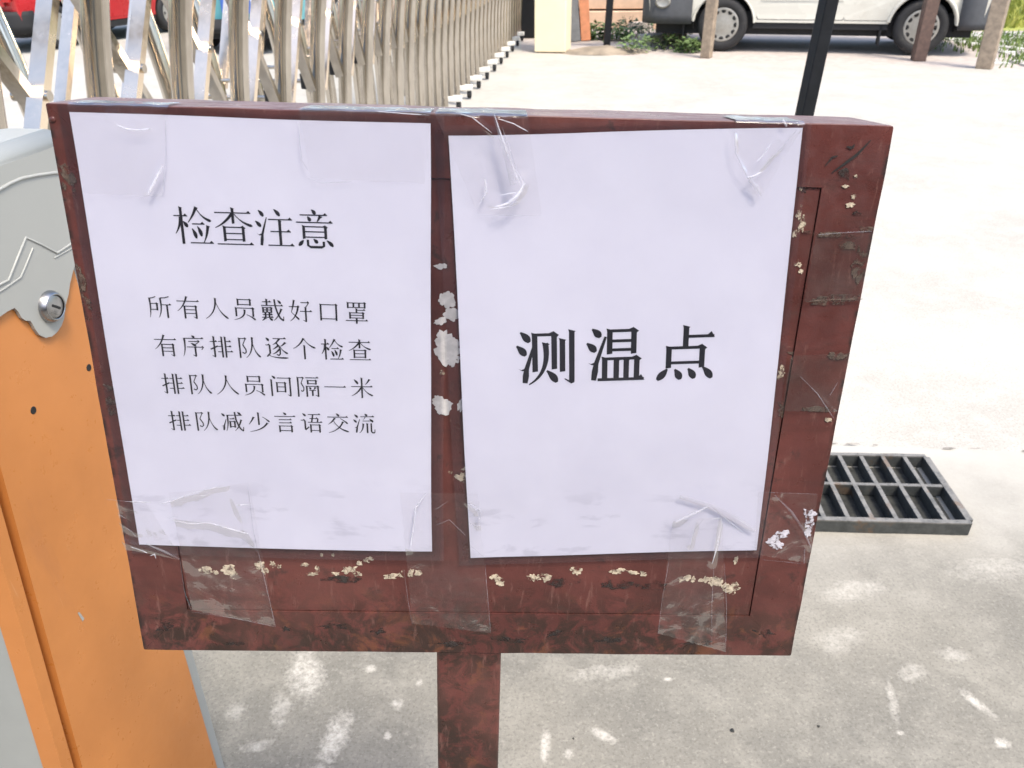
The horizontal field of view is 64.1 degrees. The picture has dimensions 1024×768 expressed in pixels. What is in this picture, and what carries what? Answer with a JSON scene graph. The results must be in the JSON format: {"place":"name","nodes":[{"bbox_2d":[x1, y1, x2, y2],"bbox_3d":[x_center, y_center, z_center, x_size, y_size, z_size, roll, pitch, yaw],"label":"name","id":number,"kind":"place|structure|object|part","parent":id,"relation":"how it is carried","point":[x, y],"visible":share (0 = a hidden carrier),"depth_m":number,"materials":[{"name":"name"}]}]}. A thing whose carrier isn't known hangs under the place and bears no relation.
{"place":"outdoors","nodes":[
{"label":"outdoors","id":0,"kind":"place"},
{"bbox_2d":[1,25,1023,451],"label":"concrete yard","id":1,"kind":"structure","parent":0,"point":[937,355],"depth_m":5.01,"materials":[{"name":"grey concrete"}]},
{"bbox_2d":[0,0,167,47],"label":"red car","id":2,"kind":"object","parent":1,"relation":"on","point":[19,15],"visible":0.29,"depth_m":11.72,"materials":[{"name":"paint"}]},
{"bbox_3d":[-6.304,-5.997,12.627,0.014,0.610,1.130,10,31,18],"label":"door","id":3,"kind":"part","parent":2,"relation":"part of","materials":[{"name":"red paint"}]},
{"bbox_2d":[0,0,523,129],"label":"folding gate","id":4,"kind":"structure","parent":1,"relation":"on","point":[444,53],"depth_m":3.70,"materials":[{"name":"silver metal"}]},
{"bbox_2d":[199,0,337,46],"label":"delivery van","id":5,"kind":"object","parent":1,"relation":"on","point":[217,23],"visible":0.05,"depth_m":11.11,"materials":[{"name":"teal paint"}]},
{"bbox_2d":[795,0,838,115],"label":"black pole","id":6,"kind":"object","parent":1,"relation":"on","point":[826,11],"visible":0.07,"depth_m":2.21,"materials":[{"name":"metal"}]},
{"bbox_2d":[192,445,1023,767],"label":"concrete slab","id":7,"kind":"structure","parent":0,"point":[906,651],"depth_m":1.79,"materials":[{"name":"grey concrete"}]},
{"bbox_2d":[0,128,224,767],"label":"gate motor cabinet","id":8,"kind":"object","parent":7,"relation":"on","point":[87,680],"visible":0.9,"depth_m":1.02,"materials":[{"name":"orange metal"}]},
{"bbox_2d":[46,97,892,767],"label":"sign board","id":9,"kind":"object","parent":7,"relation":"on","point":[458,609],"visible":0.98,"depth_m":0.60,"materials":[{"name":"red paint"}]},
{"bbox_2d":[74,100,180,182],"bbox_3d":[-0.229,-0.142,0.492,0.058,0.053,0.026,1,22,-1],"label":"tape strip","id":10,"kind":"object","parent":9,"relation":"attached to","point":[129,102],"visible":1,"depth_m":0.48,"materials":[{"name":"clear plastic"}]},
{"bbox_2d":[69,112,431,550],"bbox_3d":[-0.157,-0.018,0.534,0.226,0.312,0.006,2,22,-1],"label":"printed notice","id":11,"kind":"object","parent":9,"relation":"attached to","point":[264,289],"visible":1,"depth_m":0.53,"materials":[{"name":"white paper"}]},
{"bbox_2d":[302,105,433,111],"bbox_3d":[-0.087,-0.146,0.498,0.077,0.043,0.034,1,22,-1],"label":"tape strip","id":12,"kind":"object","parent":9,"relation":"attached to","point":[369,108],"visible":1,"depth_m":0.49,"materials":[{"name":"clear plastic"}]},
{"bbox_2d":[436,108,526,208],"bbox_3d":[-0.013,-0.137,0.504,0.065,0.060,0.044,1,22,-2],"label":"tape strip","id":13,"kind":"object","parent":9,"relation":"attached to","point":[466,110],"visible":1,"depth_m":0.49,"materials":[{"name":"clear plastic"}]},
{"bbox_2d":[449,128,802,557],"bbox_3d":[0.069,-0.013,0.541,0.224,0.309,0.006,-2,22,-1],"label":"printed notice","id":14,"kind":"object","parent":9,"relation":"attached to","point":[621,296],"visible":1,"depth_m":0.53,"materials":[{"name":"white paper"}]},
{"bbox_2d":[725,115,799,175],"bbox_3d":[0.151,-0.141,0.504,0.042,0.045,0.037,1,22,-2],"label":"tape strip","id":15,"kind":"object","parent":9,"relation":"attached to","point":[735,117],"visible":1,"depth_m":0.50,"materials":[{"name":"clear plastic"}]},
{"bbox_2d":[806,298,858,301],"bbox_3d":[0.207,-0.074,0.518,0.038,0.047,0.002,1,23,-1],"label":"tape strip","id":16,"kind":"object","parent":9,"relation":"attached to","point":[832,299],"visible":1,"depth_m":0.53,"materials":[{"name":"plastic"}]},
{"bbox_2d":[815,452,972,534],"bbox_3d":[0.923,0.307,2.368,0.663,0.043,0.335,1,29,3],"label":"drain grate","id":17,"kind":"object","parent":7,"relation":"on","point":[864,497],"visible":0.54,"depth_m":2.34,"materials":[{"name":"metal"}]},
{"bbox_2d":[832,443,1023,451],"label":"slab joint","id":18,"kind":"object","parent":7,"relation":"on","point":[877,444],"visible":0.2,"depth_m":2.60,"materials":[{"name":"grey concrete"}]},
{"bbox_2d":[638,33,663,44],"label":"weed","id":19,"kind":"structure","parent":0,"point":[655,34],"depth_m":11.81,"materials":[{"name":"plant"}]},
{"bbox_2d":[662,33,686,42],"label":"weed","id":20,"kind":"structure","parent":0,"point":[671,40],"depth_m":11.97,"materials":[{"name":"plant"}]},
{"bbox_2d":[520,29,1023,69],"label":"pavement","id":21,"kind":"structure","parent":0,"point":[863,50],"depth_m":10.94,"materials":[{"name":"grey concrete"}]},
{"bbox_2d":[520,0,534,37],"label":"gate end post","id":22,"kind":"object","parent":21,"relation":"on","point":[528,18],"visible":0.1,"depth_m":12.51,"materials":[{"name":"black metal"}]},
{"bbox_2d":[534,0,571,51],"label":"gate pillar","id":23,"kind":"structure","parent":21,"relation":"on","point":[552,25],"depth_m":10.95,"materials":[{"name":"beige paint"}]},
{"bbox_2d":[571,0,580,41],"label":"leaning board","id":24,"kind":"object","parent":21,"relation":"on","point":[575,29],"visible":0.7,"depth_m":12.08,"materials":[{"name":"grey wood"}]},
{"bbox_2d":[579,0,590,40],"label":"leaning board","id":25,"kind":"object","parent":21,"relation":"on","point":[584,20],"visible":1,"depth_m":12.14,"materials":[{"name":"wood"}]},
{"bbox_2d":[590,20,603,39],"bbox_3d":[1.253,-5.377,12.406,0.450,0.308,0.460,25,38,38],"label":"weed","id":26,"kind":"object","parent":21,"relation":"on","point":[593,33],"visible":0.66,"depth_m":12.33,"materials":[{"name":"green plant"}]},
{"bbox_2d":[560,45,647,55],"bbox_3d":[1.259,-4.553,11.125,1.240,0.090,0.709,-1,29,0],"label":"earth mound","id":27,"kind":"object","parent":21,"relation":"on","point":[607,50],"visible":0.96,"depth_m":10.97,"materials":[{"name":"soil"}]},
{"bbox_2d":[603,0,613,44],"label":"signpost","id":28,"kind":"object","parent":21,"relation":"on","point":[608,22],"depth_m":11.35,"materials":[{"name":"black metal"}]},
{"bbox_2d":[597,21,632,40],"bbox_3d":[1.552,-5.319,12.298,0.560,0.278,0.562,-1,29,0],"label":"weed","id":29,"kind":"object","parent":21,"relation":"on","point":[616,30],"visible":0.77,"depth_m":12.23,"materials":[{"name":"green plant"}]},
{"bbox_2d":[579,0,655,28],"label":"wall","id":30,"kind":"structure","parent":21,"relation":"on","point":[628,9],"depth_m":13.59,"materials":[{"name":"orange brick"}]},
{"bbox_2d":[613,16,646,34],"bbox_3d":[1.815,-5.561,12.699,0.534,0.321,0.494,-1,29,0],"label":"weed","id":31,"kind":"object","parent":21,"relation":"on","point":[635,27],"visible":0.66,"depth_m":12.62,"materials":[{"name":"green plant"}]},
{"bbox_2d":[616,32,653,52],"bbox_3d":[1.649,-4.605,11.039,0.536,0.262,0.516,-1,29,0],"label":"weed","id":32,"kind":"object","parent":21,"relation":"on","point":[634,41],"visible":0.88,"depth_m":11.04,"materials":[{"name":"green plant"}]},
{"bbox_2d":[628,21,652,29],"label":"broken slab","id":33,"kind":"structure","parent":21,"relation":"on","point":[646,25],"depth_m":13.50,"materials":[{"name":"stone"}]},
{"bbox_2d":[629,23,655,34],"bbox_3d":[2.161,-5.574,12.848,0.651,0.189,0.578,-1,29,0],"label":"weed","id":34,"kind":"object","parent":21,"relation":"on","point":[645,29],"visible":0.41,"depth_m":12.86,"materials":[{"name":"green plant"}]},
{"bbox_2d":[641,33,685,49],"bbox_3d":[2.087,-4.742,11.299,0.632,0.230,0.613,-1,29,0],"label":"weed","id":35,"kind":"object","parent":21,"relation":"on","point":[676,37],"visible":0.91,"depth_m":11.27,"materials":[{"name":"green plant"}]},
{"bbox_2d":[673,35,700,53],"bbox_3d":[2.385,-4.569,10.993,0.403,0.214,0.436,-19,34,-30],"label":"weed","id":36,"kind":"object","parent":21,"relation":"on","point":[688,45],"visible":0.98,"depth_m":10.95,"materials":[{"name":"green plant"}]},
{"bbox_2d":[700,0,718,58],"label":"wooden post","id":37,"kind":"object","parent":21,"relation":"on","point":[709,25],"visible":1,"depth_m":10.32,"materials":[{"name":"brown wood"}]},
{"bbox_2d":[642,0,991,53],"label":"parked van","id":38,"kind":"object","parent":21,"relation":"on","point":[896,21],"visible":0.77,"depth_m":10.57,"materials":[{"name":"white paint"}]},
{"bbox_3d":[3.729,-5.266,10.339,1.070,1.200,0.119,7,30,14],"label":"sliding door","id":39,"kind":"part","parent":38,"relation":"part of","materials":[{"name":"white paint"}]},
{"bbox_3d":[4.660,-5.161,10.107,0.820,1.220,0.121,7,30,14],"label":"front door","id":40,"kind":"part","parent":38,"relation":"part of","materials":[{"name":"white paint"}]},
{"bbox_2d":[910,0,939,60],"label":"wooden post","id":41,"kind":"object","parent":21,"relation":"on","point":[925,27],"visible":1,"depth_m":9.87,"materials":[{"name":"brown wood"}]},
{"bbox_2d":[934,29,1023,67],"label":"paver grass","id":42,"kind":"structure","parent":21,"relation":"on","point":[1006,38],"depth_m":11.12,"materials":[{"name":"green plant"}]},
{"bbox_2d":[946,32,1023,65],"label":"paver blocks","id":43,"kind":"structure","parent":21,"relation":"on","point":[999,63],"depth_m":10.79,"materials":[{"name":"grey concrete"}]},
{"bbox_2d":[975,0,1010,69],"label":"wooden post","id":44,"kind":"object","parent":21,"relation":"on","point":[993,31],"visible":1,"depth_m":9.24,"materials":[{"name":"brown wood"}]},
{"bbox_2d":[1003,25,1023,30],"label":"lawn","id":45,"kind":"structure","parent":0,"point":[1014,29],"depth_m":12.96,"materials":[{"name":"yellow plant"}]},
{"bbox_2d":[1004,0,1023,27],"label":"lawn grass","id":46,"kind":"structure","parent":0,"point":[1015,17],"depth_m":13.62,"materials":[{"name":"green plant"}]}
]}

